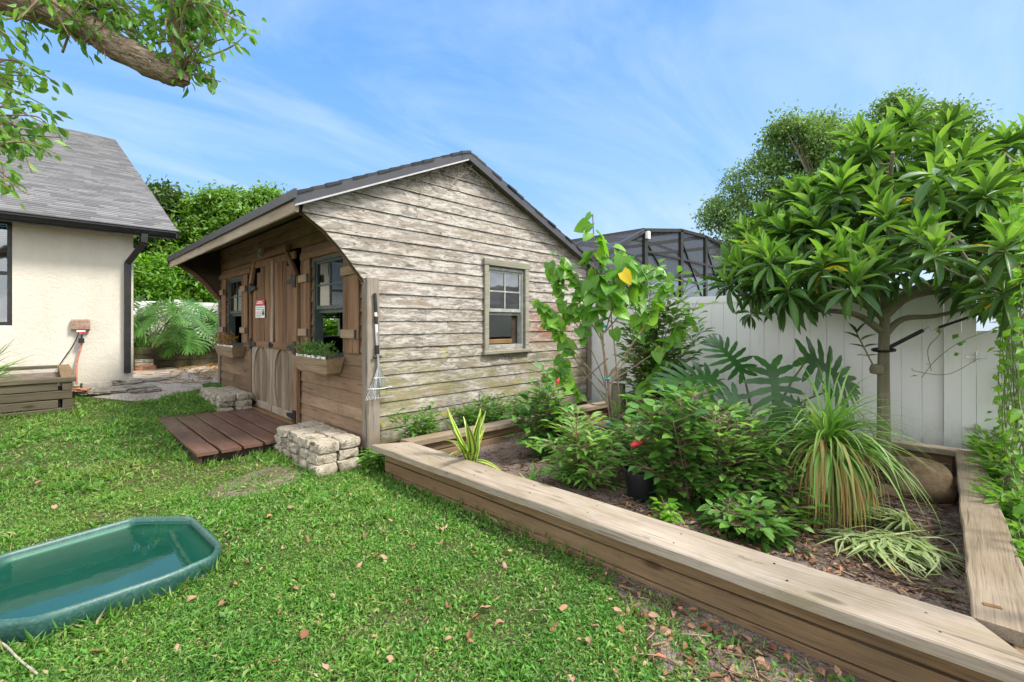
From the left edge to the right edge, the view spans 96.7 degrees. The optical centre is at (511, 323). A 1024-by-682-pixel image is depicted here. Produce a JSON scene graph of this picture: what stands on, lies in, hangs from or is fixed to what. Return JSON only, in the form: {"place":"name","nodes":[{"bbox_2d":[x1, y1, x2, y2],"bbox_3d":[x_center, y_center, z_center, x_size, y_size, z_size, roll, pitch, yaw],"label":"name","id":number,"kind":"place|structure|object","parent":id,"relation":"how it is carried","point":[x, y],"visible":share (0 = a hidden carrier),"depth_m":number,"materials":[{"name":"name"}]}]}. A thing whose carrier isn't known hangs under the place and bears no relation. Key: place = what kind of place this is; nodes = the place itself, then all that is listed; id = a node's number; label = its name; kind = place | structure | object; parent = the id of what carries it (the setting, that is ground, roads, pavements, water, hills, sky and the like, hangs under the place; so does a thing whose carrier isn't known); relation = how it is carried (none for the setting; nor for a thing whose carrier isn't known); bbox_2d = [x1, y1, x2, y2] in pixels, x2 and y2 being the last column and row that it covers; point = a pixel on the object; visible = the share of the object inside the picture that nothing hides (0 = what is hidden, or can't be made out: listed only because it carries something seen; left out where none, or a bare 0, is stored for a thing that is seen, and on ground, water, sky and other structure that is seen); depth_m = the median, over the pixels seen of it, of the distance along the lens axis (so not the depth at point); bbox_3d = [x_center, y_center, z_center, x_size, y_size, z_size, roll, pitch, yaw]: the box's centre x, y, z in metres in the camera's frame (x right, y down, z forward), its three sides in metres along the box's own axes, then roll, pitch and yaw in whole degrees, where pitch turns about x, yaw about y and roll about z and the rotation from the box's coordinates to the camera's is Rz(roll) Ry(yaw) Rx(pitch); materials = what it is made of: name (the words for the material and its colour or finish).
{"place":"outdoors","nodes":[
{"label":"outdoors","id":0,"kind":"place"},
{"bbox_2d":[79,365,217,400],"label":"stone path","id":1,"kind":"structure","parent":0,"point":[167,389],"depth_m":8.79,"materials":[{"name":"stone"}]},
{"bbox_2d":[80,381,111,389],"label":"concrete block","id":2,"kind":"object","parent":1,"relation":"on","point":[96,385],"depth_m":7.87,"materials":[{"name":"concrete"}]},
{"bbox_2d":[88,388,127,394],"bbox_3d":[-6.806,1.150,7.661,0.519,0.070,0.334,0,-1,-38],"label":"flagstone","id":3,"kind":"object","parent":1,"relation":"on","point":[110,391],"visible":0.99,"depth_m":7.60,"materials":[{"name":"stone"}]},
{"bbox_2d":[107,384,156,389],"bbox_3d":[-6.740,1.152,8.086,0.382,0.068,0.641,1,1,33],"label":"flagstone","id":4,"kind":"object","parent":1,"relation":"on","point":[135,387],"visible":0.69,"depth_m":8.08,"materials":[{"name":"stone"}]},
{"bbox_2d":[133,363,217,383],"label":"straw litter","id":5,"kind":"object","parent":1,"relation":"on","point":[204,377],"visible":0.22,"depth_m":10.07,"materials":[{"name":"plant"}]},
{"bbox_2d":[296,432,325,447],"bbox_3d":[-2.063,1.206,4.676,0.270,0.105,0.226,0,0,42],"label":"retaining block","id":6,"kind":"object","parent":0,"point":[303,440],"depth_m":4.62,"materials":[{"name":"stone"}]},
{"bbox_2d":[0,331,1021,681],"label":"lawn","id":7,"kind":"structure","parent":0,"point":[170,475],"depth_m":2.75,"materials":[{"name":"plant"}]},
{"bbox_2d":[0,364,75,418],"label":"timber planter","id":8,"kind":"object","parent":7,"relation":"on","point":[35,393],"visible":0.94,"depth_m":6.11,"materials":[{"name":"wood"}]},
{"bbox_2d":[0,343,37,379],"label":"strap leaf plant","id":9,"kind":"object","parent":8,"relation":"in","point":[6,366],"visible":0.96,"depth_m":6.51,"materials":[{"name":"green plant"}]},
{"bbox_2d":[0,116,178,385],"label":"stucco house","id":10,"kind":"structure","parent":7,"relation":"on","point":[91,204],"depth_m":8.59,"materials":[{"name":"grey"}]},
{"bbox_2d":[0,221,11,324],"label":"window","id":11,"kind":"structure","parent":10,"relation":"in","point":[5,227],"depth_m":7.85,"materials":[{"name":"metal"}]},
{"bbox_2d":[59,319,89,384],"bbox_3d":[-8.053,0.529,8.369,0.137,1.204,0.432,0,0,44],"label":"electrical outlet box","id":12,"kind":"object","parent":10,"relation":"attached to","point":[81,326],"visible":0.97,"depth_m":8.39,"materials":[{"name":"pink paint"}]},
{"bbox_2d":[0,516,221,643],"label":"plastic tub","id":13,"kind":"object","parent":7,"relation":"on","point":[68,580],"visible":0.97,"depth_m":2.59,"materials":[{"name":"plastic"}]},
{"bbox_2d":[0,0,266,210],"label":"overhanging tree","id":14,"kind":"object","parent":7,"relation":"on","point":[98,29],"visible":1,"depth_m":2.94,"materials":[{"name":"green plant"}]},
{"bbox_2d":[0,378,293,510],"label":"lawn grass","id":15,"kind":"structure","parent":7,"relation":"on","point":[59,473],"depth_m":4.88,"materials":[{"name":"plant"}]},
{"bbox_2d":[133,174,204,298],"bbox_3d":[-12.065,-1.816,14.999,3.709,6.000,5.075,0,0,44],"label":"dark tree","id":16,"kind":"object","parent":7,"relation":"on","point":[164,196],"visible":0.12,"depth_m":14.58,"materials":[{"name":"green plant"}]},
{"bbox_2d":[133,244,217,302],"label":"leafy shrub","id":17,"kind":"object","parent":7,"relation":"on","point":[173,286],"visible":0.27,"depth_m":13.07,"materials":[{"name":"green plant"}]},
{"bbox_2d":[133,345,217,368],"bbox_3d":[-8.121,0.862,12.193,1.110,0.576,5.800,0,0,44],"label":"timber planter","id":18,"kind":"object","parent":7,"relation":"on","point":[189,359],"visible":0.16,"depth_m":11.24,"materials":[{"name":"wood"}]},
{"bbox_2d":[133,304,162,356],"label":"strap leaf plant","id":19,"kind":"object","parent":18,"relation":"in","point":[137,342],"visible":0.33,"depth_m":10.82,"materials":[{"name":"green plant"}]},
{"bbox_2d":[133,296,217,346],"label":"cut leaf plant","id":20,"kind":"object","parent":18,"relation":"in","point":[186,321],"visible":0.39,"depth_m":11.26,"materials":[{"name":"plant"}]},
{"bbox_2d":[133,294,220,358],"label":"cut leaf plant","id":21,"kind":"object","parent":18,"relation":"in","point":[190,346],"visible":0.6,"depth_m":10.90,"materials":[{"name":"plant"}]},
{"bbox_2d":[163,307,220,355],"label":"cut leaf plant","id":22,"kind":"object","parent":18,"relation":"in","point":[210,343],"visible":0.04,"depth_m":11.59,"materials":[{"name":"plant"}]},
{"bbox_2d":[138,180,286,294],"bbox_3d":[-9.197,-1.821,15.791,5.778,6.036,3.983,0,0,-21],"label":"bright tree","id":23,"kind":"object","parent":7,"relation":"on","point":[210,210],"visible":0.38,"depth_m":14.53,"materials":[{"name":"green plant"}]},
{"bbox_2d":[158,408,297,464],"bbox_3d":[-3.571,1.375,5.843,2.382,0.145,1.262,0,0,44],"label":"deck step","id":24,"kind":"object","parent":7,"relation":"on","point":[246,431],"visible":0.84,"depth_m":5.46,"materials":[{"name":"brown wood"}]},
{"bbox_2d":[133,300,335,345],"bbox_3d":[-9.009,0.273,12.221,0.150,1.795,8.750,0,0,44],"label":"vinyl fence","id":25,"kind":"object","parent":7,"relation":"on","point":[210,306],"visible":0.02,"depth_m":12.01,"materials":[{"name":"plastic"}]},
{"bbox_2d":[208,466,304,497],"bbox_3d":[-2.280,1.457,4.189,0.677,0.043,0.969,0,0,12],"label":"bare patch","id":26,"kind":"object","parent":7,"relation":"on","point":[272,479],"visible":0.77,"depth_m":4.14,"materials":[{"name":"soil"}]},
{"bbox_2d":[0,462,515,575],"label":"lawn grass","id":27,"kind":"structure","parent":7,"relation":"on","point":[372,487],"depth_m":3.43,"materials":[{"name":"plant"}]},
{"bbox_2d":[272,444,284,453],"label":"retaining block","id":28,"kind":"object","parent":7,"relation":"on","point":[279,448],"depth_m":5.01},
{"bbox_2d":[274,434,285,444],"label":"retaining block","id":29,"kind":"object","parent":28,"relation":"on","point":[278,439],"depth_m":5.05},
{"bbox_2d":[276,424,303,437],"bbox_3d":[-2.477,1.206,5.083,0.257,0.104,0.224,0,1,39],"label":"retaining block","id":30,"kind":"object","parent":29,"relation":"on","point":[282,431],"depth_m":5.03,"materials":[{"name":"stone"}]},
{"bbox_2d":[283,448,291,457],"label":"retaining block","id":31,"kind":"object","parent":7,"relation":"on","point":[285,451],"depth_m":4.86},
{"bbox_2d":[281,438,292,449],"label":"retaining block","id":32,"kind":"object","parent":31,"relation":"on","point":[285,442],"depth_m":4.91,"materials":[{"name":"stone"}]},
{"bbox_2d":[288,428,314,442],"bbox_3d":[-2.264,1.206,4.887,0.231,0.102,0.273,-1,0,-44],"label":"retaining block","id":33,"kind":"object","parent":32,"relation":"on","point":[293,435],"depth_m":4.84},
{"bbox_2d":[0,394,615,654],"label":"grass tufts","id":34,"kind":"object","parent":7,"relation":"on","point":[110,614],"visible":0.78,"depth_m":2.75,"materials":[{"name":"plant"}]},
{"bbox_2d":[307,462,337,475],"bbox_3d":[-1.842,1.405,4.415,0.215,0.106,0.222,1,1,42],"label":"retaining block","id":35,"kind":"object","parent":7,"relation":"on","point":[327,468],"depth_m":4.35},
{"bbox_2d":[306,451,336,464],"bbox_3d":[-1.865,1.306,4.464,0.222,0.104,0.228,2,-1,-44],"label":"retaining block","id":36,"kind":"object","parent":35,"relation":"on","point":[316,458],"depth_m":4.39,"materials":[{"name":"stone"}]},
{"bbox_2d":[309,437,338,453],"bbox_3d":[-1.852,1.206,4.481,0.230,0.103,0.262,0,1,-44],"label":"retaining block","id":37,"kind":"object","parent":36,"relation":"on","point":[324,445],"depth_m":4.42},
{"bbox_2d":[323,316,337,335],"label":"broad leaf plant","id":38,"kind":"object","parent":7,"relation":"on","point":[330,327],"visible":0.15,"depth_m":11.49,"materials":[{"name":"green plant"}]},
{"bbox_2d":[335,457,359,470],"bbox_3d":[-1.689,1.401,4.589,0.271,0.106,0.228,-1,0,44],"label":"retaining block","id":39,"kind":"object","parent":7,"relation":"on","point":[344,464],"depth_m":4.49,"materials":[{"name":"stone"}]},
{"bbox_2d":[336,446,358,459],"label":"retaining block","id":40,"kind":"object","parent":39,"relation":"on","point":[343,453],"depth_m":4.53,"materials":[{"name":"stone"}]},
{"bbox_2d":[331,433,359,448],"bbox_3d":[-1.704,1.203,4.645,0.224,0.106,0.269,1,-1,-45],"label":"retaining block","id":41,"kind":"object","parent":40,"relation":"on","point":[347,440],"depth_m":4.57,"materials":[{"name":"stone"}]},
{"bbox_2d":[353,443,385,472],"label":"wall weed","id":42,"kind":"object","parent":7,"relation":"on","point":[374,460],"depth_m":4.40,"materials":[{"name":"green plant"}]},
{"bbox_2d":[167,150,602,452],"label":"garden shed","id":43,"kind":"structure","parent":7,"relation":"on","point":[454,278],"depth_m":5.67,"materials":[{"name":"wood"}]},
{"bbox_2d":[213,344,244,357],"bbox_3d":[-4.929,0.476,7.919,1.150,0.211,0.205,0,0,44],"label":"window box","id":44,"kind":"object","parent":43,"relation":"attached to","point":[230,351],"visible":0.99,"depth_m":7.63,"materials":[{"name":"brown wood"}]},
{"bbox_2d":[210,331,238,346],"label":"window plant","id":45,"kind":"object","parent":44,"relation":"in","point":[227,342],"depth_m":7.88,"materials":[{"name":"brown plant"}]},
{"bbox_2d":[228,277,243,345],"bbox_3d":[-4.863,-0.205,8.101,0.930,1.190,0.112,0,0,44],"label":"window","id":46,"kind":"structure","parent":43,"relation":"in","point":[234,296],"depth_m":8.26,"materials":[{"name":"green paint"}]},
{"bbox_2d":[255,300,264,317],"bbox_3d":[-3.861,-0.215,6.973,0.420,0.270,0.008,0,0,44],"label":"warning sign","id":47,"kind":"object","parent":43,"relation":"attached to","point":[259,311],"visible":1,"depth_m":6.95,"materials":[{"name":"white paint"}]},
{"bbox_2d":[249,260,273,411],"bbox_3d":[-3.817,0.193,6.946,1.060,2.243,0.095,0,0,44],"label":"door","id":48,"kind":"structure","parent":43,"relation":"in","point":[263,328],"depth_m":6.92,"materials":[{"name":"brown wood"}]},
{"bbox_2d":[271,261,295,423],"bbox_3d":[-3.142,0.195,6.298,0.948,2.241,0.084,0,0,44],"label":"door","id":49,"kind":"structure","parent":43,"relation":"in","point":[284,281],"depth_m":6.34,"materials":[{"name":"brown wood"}]},
{"bbox_2d":[291,353,343,374],"bbox_3d":[-2.305,0.476,5.360,1.020,0.212,0.205,0,0,44],"label":"window box","id":50,"kind":"object","parent":43,"relation":"attached to","point":[315,365],"visible":0.94,"depth_m":5.14,"materials":[{"name":"brown wood"}]},
{"bbox_2d":[291,338,339,359],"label":"window plant","id":51,"kind":"object","parent":50,"relation":"in","point":[313,351],"depth_m":5.24,"materials":[{"name":"green plant"}]},
{"bbox_2d":[314,253,343,356],"bbox_3d":[-2.160,-0.205,5.466,0.840,1.190,0.112,0,0,44],"label":"window","id":52,"kind":"structure","parent":43,"relation":"in","point":[328,282],"depth_m":5.53,"materials":[{"name":"glass"}]},
{"bbox_2d":[323,308,340,337],"bbox_3d":[-4.179,-0.205,10.179,0.112,1.070,0.700,0,0,44],"label":"window","id":53,"kind":"structure","parent":43,"relation":"in","point":[337,315],"depth_m":10.34,"materials":[{"name":"grey paint"}]},
{"bbox_2d":[365,293,394,400],"bbox_3d":[-1.380,0.238,4.744,0.050,1.098,0.344,0,0,44],"label":"leaf rake","id":54,"kind":"object","parent":43,"relation":"hanging from","point":[379,375],"visible":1,"depth_m":4.71,"materials":[{"name":"metal"}]},
{"bbox_2d":[349,162,560,260],"bbox_3d":[-0.440,-1.357,5.771,0.183,1.265,3.426,0,0,44],"label":"dead creeper","id":55,"kind":"object","parent":43,"relation":"hanging from","point":[447,168],"visible":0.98,"depth_m":5.42,"materials":[{"name":"plant"}]},
{"bbox_2d":[482,258,531,354],"bbox_3d":[-0.102,-0.215,6.205,0.199,1.249,0.900,0,0,44],"label":"window","id":56,"kind":"structure","parent":43,"relation":"in","point":[505,290],"depth_m":6.23,"materials":[{"name":"grey paint"}]},
{"bbox_2d":[386,401,441,437],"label":"wall weed","id":57,"kind":"object","parent":7,"relation":"on","point":[414,426],"depth_m":4.82,"materials":[{"name":"green plant"}]},
{"bbox_2d":[0,393,854,681],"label":"lawn weeds","id":58,"kind":"object","parent":7,"relation":"on","point":[773,663],"visible":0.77,"depth_m":2.30,"materials":[{"name":"green plant"}]},
{"bbox_2d":[441,398,490,428],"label":"wall weed","id":59,"kind":"object","parent":7,"relation":"on","point":[468,412],"depth_m":5.29,"materials":[{"name":"green plant"}]},
{"bbox_2d":[468,392,516,435],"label":"wall weed","id":60,"kind":"object","parent":7,"relation":"on","point":[500,411],"depth_m":5.66,"materials":[{"name":"green plant"}]},
{"bbox_2d":[496,392,540,430],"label":"wall weed","id":61,"kind":"object","parent":7,"relation":"on","point":[517,413],"depth_m":5.96,"materials":[{"name":"green plant"}]},
{"bbox_2d":[571,228,746,298],"bbox_3d":[2.515,-0.750,16.418,7.535,4.400,12.470,0,0,44],"label":"pool enclosure","id":62,"kind":"object","parent":7,"relation":"on","point":[691,251],"visible":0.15,"depth_m":13.61,"materials":[{"name":"metal"}]},
{"bbox_2d":[372,400,1023,681],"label":"timber planter","id":63,"kind":"object","parent":7,"relation":"on","point":[866,632],"visible":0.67,"depth_m":2.21,"materials":[{"name":"brown wood"}]},
{"bbox_2d":[599,385,652,423],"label":"strap leaf plant","id":64,"kind":"object","parent":63,"relation":"in","point":[615,408],"visible":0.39,"depth_m":5.33,"materials":[{"name":"green plant"}]},
{"bbox_2d":[456,420,970,616],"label":"wood mulch","id":65,"kind":"object","parent":63,"relation":"in","point":[905,587],"visible":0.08,"depth_m":2.93,"materials":[{"name":"wood"}]},
{"bbox_2d":[434,406,499,469],"bbox_3d":[-0.399,1.025,3.934,0.531,0.636,0.757,0,0,-22],"label":"striped dracaena","id":66,"kind":"object","parent":65,"relation":"on","point":[470,451],"visible":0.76,"depth_m":3.90,"materials":[{"name":"green plant"}]},
{"bbox_2d":[500,360,590,461],"bbox_3d":[0.384,0.884,4.617,0.803,1.031,0.938,0,0,44],"label":"hibiscus shrub","id":67,"kind":"object","parent":65,"relation":"on","point":[541,429],"visible":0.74,"depth_m":4.61,"materials":[{"name":"green plant"}]},
{"bbox_2d":[528,406,629,490],"bbox_3d":[0.582,1.085,3.820,0.826,0.834,0.820,0,0,44],"label":"light shrub","id":68,"kind":"object","parent":65,"relation":"on","point":[590,471],"visible":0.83,"depth_m":3.69,"materials":[{"name":"green plant"}]},
{"bbox_2d":[531,212,696,436],"bbox_3d":[1.153,0.059,4.995,1.874,2.588,0.550,0,0,1],"label":"staked sapling","id":69,"kind":"object","parent":65,"relation":"on","point":[605,297],"visible":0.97,"depth_m":5.01,"materials":[{"name":"green plant"}]},
{"bbox_2d":[610,383,626,430],"bbox_3d":[1.341,1.084,5.748,0.218,0.632,0.216,0,0,44],"label":"stump","id":70,"kind":"object","parent":65,"relation":"on","point":[614,388],"visible":0.37,"depth_m":5.67,"materials":[{"name":"brown wood"}]},
{"bbox_2d":[590,417,662,469],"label":"light shrub","id":71,"kind":"object","parent":65,"relation":"on","point":[620,437],"visible":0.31,"depth_m":4.18,"materials":[{"name":"green plant"}]},
{"bbox_2d":[623,464,657,502],"bbox_3d":[1.002,1.251,3.523,0.280,0.258,0.280,0,0,44],"label":"nursery pot","id":72,"kind":"object","parent":65,"relation":"on","point":[639,487],"visible":0.59,"depth_m":3.42,"materials":[{"name":"plastic"}]},
{"bbox_2d":[615,421,665,472],"bbox_3d":[1.023,0.990,3.519,0.435,0.386,0.448,0,0,-7],"label":"potted hibiscus","id":73,"kind":"object","parent":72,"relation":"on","point":[628,454],"visible":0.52,"depth_m":3.49,"materials":[{"name":"green plant"}]},
{"bbox_2d":[648,495,687,524],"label":"seedling","id":74,"kind":"object","parent":65,"relation":"on","point":[667,515],"visible":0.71,"depth_m":3.02,"materials":[{"name":"green plant"}]},
{"bbox_2d":[612,259,725,423],"bbox_3d":[1.777,0.305,5.493,1.385,2.099,1.120,0,0,10],"label":"citrus sapling","id":75,"kind":"object","parent":65,"relation":"on","point":[650,362],"visible":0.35,"depth_m":5.37,"materials":[{"name":"green plant"}]},
{"bbox_2d":[620,375,735,434],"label":"hibiscus shrub","id":76,"kind":"object","parent":65,"relation":"on","point":[688,385],"visible":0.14,"depth_m":3.96,"materials":[{"name":"green plant"}]},
{"bbox_2d":[616,384,743,522],"bbox_3d":[1.235,1.013,3.407,1.004,1.137,0.838,0,0,-13],"label":"hibiscus shrub","id":77,"kind":"object","parent":65,"relation":"on","point":[683,479],"visible":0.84,"depth_m":3.27,"materials":[{"name":"green plant"}]},
{"bbox_2d":[682,398,798,508],"bbox_3d":[1.761,1.011,3.409,1.182,0.986,0.946,0,0,-4],"label":"variegated bush","id":78,"kind":"object","parent":65,"relation":"on","point":[741,467],"visible":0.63,"depth_m":3.22,"materials":[{"name":"green plant"}]},
{"bbox_2d":[650,334,860,441],"bbox_3d":[2.587,0.744,4.809,2.295,1.240,0.836,0,0,6],"label":"philodendron","id":79,"kind":"object","parent":65,"relation":"on","point":[771,371],"visible":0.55,"depth_m":4.66,"materials":[{"name":"green plant"}]},
{"bbox_2d":[688,489,830,555],"bbox_3d":[1.551,1.324,2.931,0.847,0.456,0.662,0,0,-26],"label":"dark bush","id":80,"kind":"object","parent":65,"relation":"on","point":[747,519],"visible":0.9,"depth_m":2.85,"materials":[{"name":"green plant"}]},
{"bbox_2d":[613,497,917,593],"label":"leaf litter","id":81,"kind":"object","parent":65,"relation":"on","point":[813,559],"visible":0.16,"depth_m":2.71,"materials":[{"name":"plant"}]},
{"bbox_2d":[736,423,845,529],"bbox_3d":[2.006,1.074,3.255,0.663,0.594,0.870,0,0,44],"label":"variegated bush","id":82,"kind":"object","parent":65,"relation":"on","point":[790,482],"visible":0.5,"depth_m":3.10,"materials":[{"name":"green plant"}]},
{"bbox_2d":[744,351,941,538],"bbox_3d":[2.241,0.844,3.138,1.088,1.277,1.094,0,0,44],"label":"ponytail palm","id":83,"kind":"object","parent":65,"relation":"on","point":[832,457],"visible":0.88,"depth_m":2.97,"materials":[{"name":"green plant"}]},
{"bbox_2d":[699,92,1023,468],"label":"loquat tree","id":84,"kind":"object","parent":65,"relation":"on","point":[863,229],"visible":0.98,"depth_m":3.63,"materials":[{"name":"green plant"}]},
{"bbox_2d":[871,315,977,352],"bbox_3d":[3.896,0.045,4.190,1.055,0.452,0.186,0,0,8],"label":"tie strap","id":85,"kind":"object","parent":84,"relation":"attached to","point":[902,340],"visible":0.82,"depth_m":4.16,"materials":[{"name":"rubber"}]},
{"bbox_2d":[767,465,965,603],"bbox_3d":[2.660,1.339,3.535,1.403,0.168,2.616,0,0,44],"label":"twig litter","id":86,"kind":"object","parent":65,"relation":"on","point":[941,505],"visible":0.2,"depth_m":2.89,"materials":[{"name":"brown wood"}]},
{"bbox_2d":[876,484,898,498],"bbox_3d":[2.946,1.327,3.572,0.147,0.104,0.170,0,0,33],"label":"rock","id":87,"kind":"object","parent":65,"relation":"on","point":[890,489],"visible":0.48,"depth_m":3.53,"materials":[{"name":"stone"}]},
{"bbox_2d":[814,501,965,582],"bbox_3d":[2.323,1.276,2.783,0.866,0.149,0.973,0,0,44],"label":"cut leaf heap","id":88,"kind":"object","parent":65,"relation":"on","point":[879,544],"visible":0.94,"depth_m":2.68,"materials":[{"name":"green plant"}]},
{"bbox_2d":[886,456,956,504],"bbox_3d":[3.264,1.255,3.643,0.396,0.354,0.621,0,0,27],"label":"rock","id":89,"kind":"object","parent":65,"relation":"on","point":[938,485],"visible":0.67,"depth_m":3.46,"materials":[{"name":"stone"}]},
{"bbox_2d":[589,565,868,681],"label":"soil strip","id":90,"kind":"object","parent":7,"relation":"on","point":[814,663],"visible":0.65,"depth_m":2.01,"materials":[{"name":"soil"}]},
{"bbox_2d":[568,576,841,681],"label":"leaf litter","id":91,"kind":"object","parent":90,"relation":"on","point":[759,660],"visible":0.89,"depth_m":1.99,"materials":[{"name":"plant"}]},
{"bbox_2d":[583,561,835,681],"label":"wood mulch","id":92,"kind":"object","parent":90,"relation":"on","point":[757,672],"visible":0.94,"depth_m":1.98,"materials":[{"name":"wood"}]},
{"bbox_2d":[587,286,960,464],"bbox_3d":[2.857,0.562,6.128,4.570,1.975,0.150,0,0,44],"label":"vinyl fence","id":93,"kind":"object","parent":7,"relation":"on","point":[937,398],"visible":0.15,"depth_m":5.11,"materials":[{"name":"plastic"}]},
{"bbox_2d":[962,301,1009,449],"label":"vinyl gate","id":94,"kind":"structure","parent":93,"relation":"attached to","point":[987,362],"depth_m":4.42,"materials":[{"name":"plastic"}]},
{"bbox_2d":[689,83,1016,270],"bbox_3d":[16.459,-4.794,20.225,16.635,12.518,6.710,0,0,-1],"label":"oak tree","id":95,"kind":"object","parent":7,"relation":"on","point":[809,142],"visible":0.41,"depth_m":20.14,"materials":[{"name":"green plant"}]},
{"bbox_2d":[964,428,1009,457],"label":"fence weed","id":96,"kind":"object","parent":7,"relation":"on","point":[975,443],"visible":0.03,"depth_m":4.26,"materials":[{"name":"green plant"}]},
{"bbox_2d":[962,444,1014,486],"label":"fence weed","id":97,"kind":"object","parent":7,"relation":"on","point":[991,467],"visible":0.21,"depth_m":3.54,"materials":[{"name":"green plant"}]},
{"bbox_2d":[962,425,1021,475],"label":"fence weed","id":98,"kind":"object","parent":7,"relation":"on","point":[990,445],"visible":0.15,"depth_m":3.92,"materials":[{"name":"green plant"}]},
{"bbox_2d":[965,482,1023,534],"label":"fence weed","id":99,"kind":"object","parent":7,"relation":"on","point":[1011,498],"visible":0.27,"depth_m":2.94,"materials":[{"name":"green plant"}]},
{"bbox_2d":[971,467,1023,519],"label":"fence weed","id":100,"kind":"object","parent":7,"relation":"on","point":[1000,482],"visible":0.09,"depth_m":3.24,"materials":[{"name":"green plant"}]},
{"bbox_2d":[1002,460,1022,491],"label":"driftwood","id":101,"kind":"object","parent":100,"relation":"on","point":[1008,477],"visible":0.18,"depth_m":3.25,"materials":[{"name":"grey wood"}]},
{"bbox_2d":[1005,514,1023,548],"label":"fence weed","id":102,"kind":"object","parent":7,"relation":"on","point":[1015,529],"visible":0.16,"depth_m":2.61,"materials":[{"name":"green plant"}]},
{"bbox_2d":[1008,306,1023,453],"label":"chain link fence","id":103,"kind":"object","parent":7,"relation":"on","point":[1010,406],"depth_m":3.65,"materials":[{"name":"metal"}]},
{"bbox_2d":[911,180,1023,554],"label":"climbing vine","id":104,"kind":"object","parent":103,"relation":"attached to","point":[1013,414],"visible":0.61,"depth_m":3.14,"materials":[{"name":"green plant"}]},
{"bbox_2d":[0,0,1023,330],"label":"sky","id":105,"kind":"structure","parent":0,"point":[625,113],"materials":[{"name":"blue"}]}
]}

